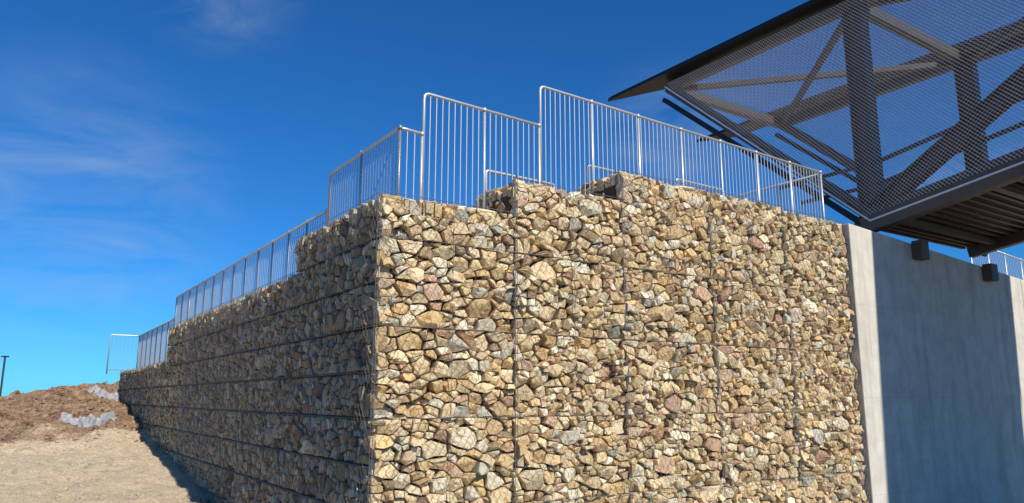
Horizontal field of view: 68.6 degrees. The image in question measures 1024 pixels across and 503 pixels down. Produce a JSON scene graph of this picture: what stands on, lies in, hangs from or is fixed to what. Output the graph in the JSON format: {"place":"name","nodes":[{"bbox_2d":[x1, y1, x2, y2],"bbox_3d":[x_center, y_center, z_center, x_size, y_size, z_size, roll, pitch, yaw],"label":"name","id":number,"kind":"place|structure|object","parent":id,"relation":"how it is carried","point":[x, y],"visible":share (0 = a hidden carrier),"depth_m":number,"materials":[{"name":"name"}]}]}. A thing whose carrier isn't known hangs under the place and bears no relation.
{"place":"outdoors","nodes":[
{"label":"outdoors","id":0,"kind":"place"},
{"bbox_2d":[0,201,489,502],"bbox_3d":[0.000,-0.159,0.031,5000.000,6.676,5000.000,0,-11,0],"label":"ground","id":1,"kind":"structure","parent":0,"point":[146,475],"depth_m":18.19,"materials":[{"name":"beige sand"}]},
{"bbox_2d":[0,356,8,395],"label":"street lamp","id":2,"kind":"object","parent":1,"relation":"on","point":[2,377],"visible":1,"depth_m":78.94,"materials":[{"name":"metal"}]},
{"bbox_2d":[60,411,116,427],"bbox_3d":[-13.184,5.275,23.433,1.764,0.587,0.609,2,-11,-10],"label":"geotextile sheet","id":3,"kind":"object","parent":1,"relation":"on","point":[88,421],"visible":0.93,"depth_m":23.31,"materials":[{"name":"white fabric"}]},
{"bbox_2d":[0,381,206,502],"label":"loose clods","id":4,"kind":"object","parent":1,"relation":"on","point":[49,435],"visible":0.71,"depth_m":21.75,"materials":[{"name":"brown soil"}]},
{"bbox_2d":[88,384,120,400],"bbox_3d":[-15.472,5.369,28.429,1.349,0.676,0.543,2,-11,-12],"label":"geotextile sheet","id":5,"kind":"object","parent":1,"relation":"on","point":[97,390],"visible":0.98,"depth_m":28.25,"materials":[{"name":"white fabric"}]},
{"bbox_2d":[119,171,868,502],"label":"gabion retaining wall","id":6,"kind":"structure","parent":1,"relation":"on","point":[418,274],"depth_m":11.19,"materials":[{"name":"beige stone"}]},
{"bbox_2d":[106,317,174,373],"bbox_3d":[-13.215,3.549,26.461,1.093,1.830,7.809,7,-13,-33],"label":"safety railing","id":7,"kind":"object","parent":6,"relation":"on","point":[142,342],"visible":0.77,"depth_m":27.26,"materials":[{"name":"metal"}]},
{"bbox_2d":[174,208,326,325],"bbox_3d":[-6.852,1.090,18.055,0.060,1.550,13.778,7,-13,-33],"label":"safety railing","id":8,"kind":"object","parent":6,"relation":"on","point":[209,282],"visible":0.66,"depth_m":17.10,"materials":[{"name":"metal"}]},
{"bbox_2d":[326,125,423,226],"bbox_3d":[-2.297,-0.756,11.368,0.406,1.623,2.809,9,-14,-40],"label":"safety railing","id":9,"kind":"object","parent":6,"relation":"on","point":[399,128],"visible":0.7,"depth_m":11.10,"materials":[{"name":"metal"}]},
{"bbox_2d":[422,93,540,208],"bbox_3d":[-0.410,-1.124,11.092,2.088,2.140,0.060,7,-13,-34],"label":"safety railing","id":10,"kind":"object","parent":6,"relation":"on","point":[473,107],"visible":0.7,"depth_m":11.05,"materials":[{"name":"metal"}]},
{"bbox_2d":[119,170,863,502],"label":"basket selvedge wire","id":11,"kind":"object","parent":6,"relation":"attached to","point":[630,493],"visible":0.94,"depth_m":11.22,"materials":[{"name":"grey metal"}]},
{"bbox_2d":[485,169,554,189],"bbox_3d":[0.146,-0.580,12.115,1.396,1.322,0.048,7,-13,-34],"label":"handrail hoop","id":12,"kind":"object","parent":6,"relation":"on","point":[508,175],"visible":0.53,"depth_m":12.07,"materials":[{"name":"metal"}]},
{"bbox_2d":[175,172,869,502],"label":"woven wire netting","id":13,"kind":"object","parent":6,"relation":"on","point":[208,445],"visible":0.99,"depth_m":11.56,"materials":[{"name":"grey metal"}]},
{"bbox_2d":[586,165,628,182],"bbox_3d":[1.878,-0.805,13.367,1.396,1.322,0.048,7,-13,-34],"label":"handrail hoop","id":14,"kind":"object","parent":6,"relation":"on","point":[596,167],"visible":0.29,"depth_m":13.20,"materials":[{"name":"metal"}]},
{"bbox_2d":[539,86,824,219],"bbox_3d":[3.532,-1.154,13.848,7.522,2.251,0.060,7,-13,-34],"label":"safety railing","id":15,"kind":"object","parent":6,"relation":"on","point":[638,134],"visible":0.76,"depth_m":13.37,"materials":[{"name":"metal"}]},
{"bbox_2d":[675,178,724,195],"bbox_3d":[3.693,-0.686,14.611,1.396,1.322,0.048,7,-13,-34],"label":"handrail hoop","id":16,"kind":"object","parent":6,"relation":"on","point":[695,183],"visible":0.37,"depth_m":14.65,"materials":[{"name":"metal"}]},
{"bbox_2d":[734,173,822,218],"bbox_3d":[5.140,-0.448,18.136,0.060,1.700,5.310,7,-13,-34],"label":"safety railing","id":17,"kind":"object","parent":6,"relation":"on","point":[788,182],"visible":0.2,"depth_m":16.67,"materials":[{"name":"metal"}]},
{"bbox_2d":[841,223,1023,502],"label":"concrete abutment wall","id":18,"kind":"structure","parent":1,"relation":"on","point":[939,343],"depth_m":15.94,"materials":[{"name":"grey concrete"}]},
{"bbox_2d":[608,0,1023,257],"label":"truss footbridge","id":19,"kind":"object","parent":18,"relation":"on","point":[976,207],"visible":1,"depth_m":17.44,"materials":[{"name":"paint"}]},
{"bbox_2d":[970,251,1023,279],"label":"safety railing","id":20,"kind":"object","parent":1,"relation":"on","point":[1006,267],"visible":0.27,"depth_m":21.16,"materials":[{"name":"metal"}]},
{"bbox_2d":[0,0,1023,396],"label":"sky","id":21,"kind":"structure","parent":0,"point":[148,148],"materials":[{"name":"blue"}]}
]}

